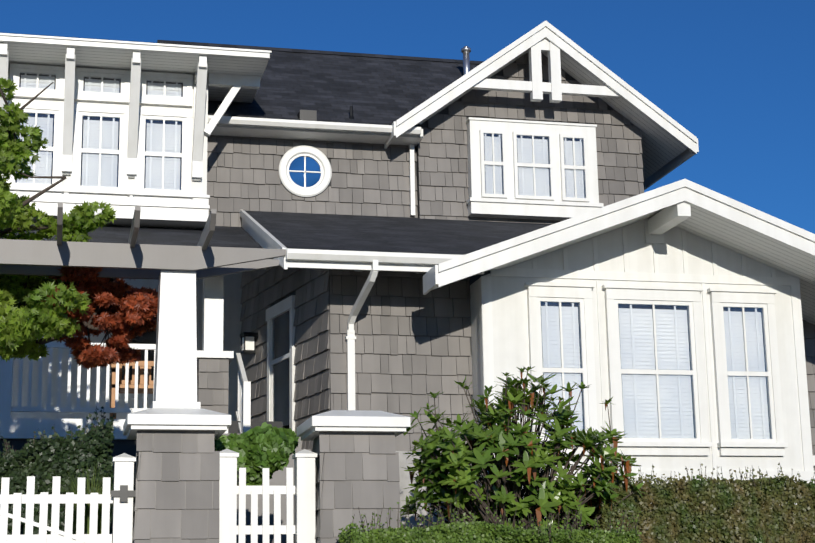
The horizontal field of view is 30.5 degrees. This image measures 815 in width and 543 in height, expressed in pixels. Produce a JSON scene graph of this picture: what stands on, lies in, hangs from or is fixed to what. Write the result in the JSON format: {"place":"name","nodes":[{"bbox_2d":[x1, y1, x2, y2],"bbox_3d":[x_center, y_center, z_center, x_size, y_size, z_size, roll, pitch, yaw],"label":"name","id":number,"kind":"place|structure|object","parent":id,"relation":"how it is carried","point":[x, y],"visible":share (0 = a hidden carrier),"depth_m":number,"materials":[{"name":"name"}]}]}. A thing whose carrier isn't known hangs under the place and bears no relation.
{"place":"outdoors","nodes":[
{"label":"outdoors","id":0,"kind":"place"},
{"bbox_2d":[10,33,270,50],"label":"bay roof","id":1,"kind":"structure","parent":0,"point":[135,41],"depth_m":17.82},
{"bbox_2d":[197,358,228,411],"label":"porch pier","id":2,"kind":"structure","parent":0,"point":[207,376],"depth_m":17.05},
{"bbox_2d":[240,332,257,354],"bbox_3d":[-1.961,0.890,18.483,0.190,0.250,0.170,5,-14,-24],"label":"wall lantern","id":3,"kind":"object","parent":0,"point":[249,334],"depth_m":18.43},
{"bbox_2d":[223,433,310,542],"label":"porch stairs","id":4,"kind":"structure","parent":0,"point":[278,478],"depth_m":15.38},
{"bbox_2d":[235,353,250,432],"bbox_3d":[-1.856,1.646,16.770,0.080,1.619,0.892,2,-13,-13],"label":"stair railing","id":5,"kind":"object","parent":4,"relation":"on","point":[243,414],"visible":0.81,"depth_m":16.60,"materials":[{"name":"white wood"}]},
{"bbox_2d":[15,73,770,438],"bbox_3d":[-0.454,0.079,18.985,9.393,4.680,4.483,-3,-13,9],"label":"dark house interior","id":6,"kind":"object","parent":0,"point":[141,339],"visible":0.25,"depth_m":18.29,"materials":[{"name":"black"}]},
{"bbox_2d":[15,73,770,438],"bbox_3d":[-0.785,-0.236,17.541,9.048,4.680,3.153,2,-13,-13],"label":"window blinds","id":7,"kind":"object","parent":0,"point":[671,321],"visible":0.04,"depth_m":16.61,"materials":[{"name":"white plastic"}]},
{"bbox_2d":[0,0,814,233],"label":"sky","id":8,"kind":"structure","parent":0,"point":[738,75],"materials":[{"name":"blue"}]},
{"bbox_2d":[396,451,475,527],"bbox_3d":[-0.184,2.723,16.518,1.625,1.350,1.235,2,-13,-13],"label":"house concrete foundation","id":9,"kind":"object","parent":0,"point":[405,480],"visible":0.06,"depth_m":16.01,"materials":[{"name":"grey concrete"}]},
{"bbox_3d":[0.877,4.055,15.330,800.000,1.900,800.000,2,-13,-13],"label":"ground","id":10,"kind":"structure","parent":0,"visible":0},
{"bbox_2d":[0,406,114,534],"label":"hedge","id":11,"kind":"object","parent":10,"relation":"on","point":[51,453],"depth_m":12.99,"materials":[{"name":"green plant"}]},
{"bbox_2d":[0,78,116,361],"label":"green tree","id":12,"kind":"object","parent":10,"relation":"on","point":[37,318],"depth_m":12.57,"materials":[{"name":"green plant"}]},
{"bbox_2d":[34,460,113,533],"bbox_3d":[-2.612,1.900,12.303,1.158,0.715,1.193,2,-13,-13],"label":"shrub","id":13,"kind":"object","parent":10,"relation":"on","point":[87,519],"depth_m":12.14,"materials":[{"name":"green plant"}]},
{"bbox_2d":[34,267,157,369],"bbox_3d":[-2.672,0.367,12.856,1.233,0.980,1.278,2,-13,-13],"label":"maple tree","id":14,"kind":"object","parent":10,"relation":"on","point":[136,307],"depth_m":12.56,"materials":[{"name":"red plant"}]},
{"bbox_2d":[0,272,241,439],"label":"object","id":15,"kind":"object","parent":10,"relation":"on","point":[58,389],"visible":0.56,"depth_m":21.01,"materials":[{"name":"white wood"}]},
{"bbox_2d":[110,361,153,418],"bbox_3d":[-3.099,1.391,17.279,0.650,0.780,0.450,2,-13,-13],"label":"porch bench","id":16,"kind":"object","parent":15,"relation":"on","point":[131,384],"visible":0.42,"depth_m":17.43,"materials":[{"name":"brown wood"}]},
{"bbox_2d":[0,449,316,542],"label":"fence pickets","id":17,"kind":"object","parent":10,"relation":"on","point":[302,491],"visible":0.92,"depth_m":11.88,"materials":[{"name":"white paint"}]},
{"bbox_2d":[111,485,135,501],"bbox_3d":[-2.242,1.755,11.805,0.200,0.130,0.035,2,-13,-13],"label":"gate latch","id":18,"kind":"object","parent":17,"relation":"attached to","point":[123,493],"visible":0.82,"depth_m":11.79,"materials":[{"name":"grey metal"}]},
{"bbox_2d":[150,431,214,542],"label":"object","id":19,"kind":"object","parent":10,"relation":"on","point":[185,486],"visible":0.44,"depth_m":11.77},
{"bbox_2d":[132,430,219,542],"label":"pier shingles","id":20,"kind":"object","parent":19,"relation":"attached to","point":[196,520],"visible":0.94,"depth_m":11.74,"materials":[{"name":"grey wood"}]},
{"bbox_2d":[123,408,230,439],"bbox_3d":[-1.884,1.233,12.158,0.810,0.190,0.810,2,-13,-13],"label":"pier cap","id":21,"kind":"object","parent":20,"relation":"on","point":[180,419],"visible":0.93,"depth_m":11.80,"materials":[{"name":"white wood"}]},
{"bbox_2d":[150,271,200,408],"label":"pergola column","id":22,"kind":"structure","parent":21,"relation":"on","point":[175,381],"depth_m":12.15,"materials":[{"name":"white wood"}]},
{"bbox_2d":[0,203,285,279],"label":"pergola beams","id":23,"kind":"structure","parent":22,"relation":"on","point":[131,259],"depth_m":12.19,"materials":[{"name":"grey wood"}]},
{"bbox_2d":[214,422,298,485],"bbox_3d":[-1.363,1.607,12.992,0.888,0.552,0.837,-10,-15,35],"label":"shrub","id":24,"kind":"object","parent":10,"relation":"on","point":[263,445],"visible":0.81,"depth_m":12.73,"materials":[{"name":"green plant"}]},
{"bbox_2d":[329,432,397,542],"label":"pier","id":25,"kind":"structure","parent":10,"relation":"on","point":[351,485],"depth_m":12.08,"materials":[{"name":"grey wood"}]},
{"bbox_2d":[312,432,400,542],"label":"pier shingles","id":26,"kind":"object","parent":25,"relation":"attached to","point":[370,450],"visible":0.67,"depth_m":12.09,"materials":[{"name":"grey wood"}]},
{"bbox_2d":[297,410,410,440],"bbox_3d":[-0.462,1.280,12.483,0.810,0.190,0.810,2,-13,-13],"label":"pier cap","id":27,"kind":"object","parent":26,"relation":"on","point":[310,428],"visible":0.85,"depth_m":12.13,"materials":[{"name":"white wood"}]},
{"bbox_2d":[0,21,814,482],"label":"white trim","id":28,"kind":"structure","parent":10,"relation":"on","point":[590,213],"depth_m":17.58,"materials":[{"name":"white wood"}]},
{"bbox_2d":[0,60,814,533],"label":"house wall backing","id":29,"kind":"object","parent":10,"relation":"on","point":[124,446],"visible":0.02,"depth_m":16.90,"materials":[{"name":"grey wood"}]},
{"bbox_2d":[0,40,551,254],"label":"house roofs","id":30,"kind":"structure","parent":29,"relation":"on","point":[334,86],"depth_m":19.65,"materials":[{"name":"black"}]},
{"bbox_2d":[297,106,354,120],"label":"roof vents","id":31,"kind":"object","parent":30,"relation":"on","point":[307,115],"visible":0.62,"depth_m":19.32,"materials":[{"name":"black metal"}]},
{"bbox_2d":[461,46,470,74],"bbox_3d":[0.877,-3.010,22.186,0.146,0.700,0.150,2,-13,-13],"label":"flue pipe","id":32,"kind":"object","parent":30,"relation":"on","point":[465,50],"visible":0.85,"depth_m":22.18,"materials":[{"name":"grey metal"}]},
{"bbox_2d":[273,311,288,428],"bbox_3d":[-1.475,1.215,17.519,0.004,1.448,0.719,5,-14,-24],"label":"dark house glass","id":33,"kind":"object","parent":29,"relation":"attached to","point":[281,370],"visible":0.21,"depth_m":17.54,"materials":[{"name":"black glass"}]},
{"bbox_2d":[278,145,331,197],"bbox_3d":[-1.340,-1.310,19.562,0.700,0.700,0.062,2,-13,-13],"label":"round window frame","id":34,"kind":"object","parent":29,"relation":"attached to","point":[319,186],"depth_m":19.54,"materials":[{"name":"white wood"}]},
{"bbox_2d":[289,156,320,186],"bbox_3d":[-1.343,-1.307,19.574,0.430,0.430,0.001,2,-13,-13],"label":"window pane","id":35,"kind":"structure","parent":34,"relation":"in","point":[297,164],"depth_m":19.57,"materials":[{"name":"blue glass"}]},
{"bbox_2d":[208,115,462,409],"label":"house gutters","id":36,"kind":"object","parent":29,"relation":"attached to","point":[374,259],"visible":0.73,"depth_m":16.07,"materials":[{"name":"white metal"}]},
{"bbox_2d":[1,63,803,504],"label":"house wall panels","id":37,"kind":"object","parent":29,"relation":"attached to","point":[509,329],"depth_m":16.58,"materials":[{"name":"white wood"}]},
{"bbox_2d":[0,41,814,324],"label":"house soffits","id":38,"kind":"object","parent":29,"relation":"attached to","point":[661,147],"visible":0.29,"depth_m":18.06,"materials":[{"name":"white wood"}]},
{"bbox_2d":[199,52,814,470],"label":"grey house shingles","id":39,"kind":"object","parent":29,"relation":"attached to","point":[359,174],"visible":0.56,"depth_m":18.35,"materials":[{"name":"grey wood"}]},
{"bbox_2d":[337,497,642,542],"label":"boxwood hedge","id":40,"kind":"object","parent":10,"relation":"on","point":[473,532],"depth_m":11.48,"materials":[{"name":"green plant"}]},
{"bbox_2d":[400,366,647,529],"bbox_3d":[1.029,1.756,13.444,2.386,1.802,1.805,2,-13,-13],"label":"rhododendron","id":41,"kind":"object","parent":10,"relation":"on","point":[465,457],"depth_m":13.07,"materials":[{"name":"green plant"}]},
{"bbox_2d":[409,372,630,528],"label":"rhododendron dead leaves","id":42,"kind":"object","parent":41,"relation":"attached to","point":[627,469],"visible":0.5,"depth_m":13.19,"materials":[{"name":"plant"}]},
{"bbox_2d":[546,463,814,542],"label":"hedge","id":43,"kind":"object","parent":10,"relation":"on","point":[756,501],"depth_m":13.42,"materials":[{"name":"green plant"}]}
]}

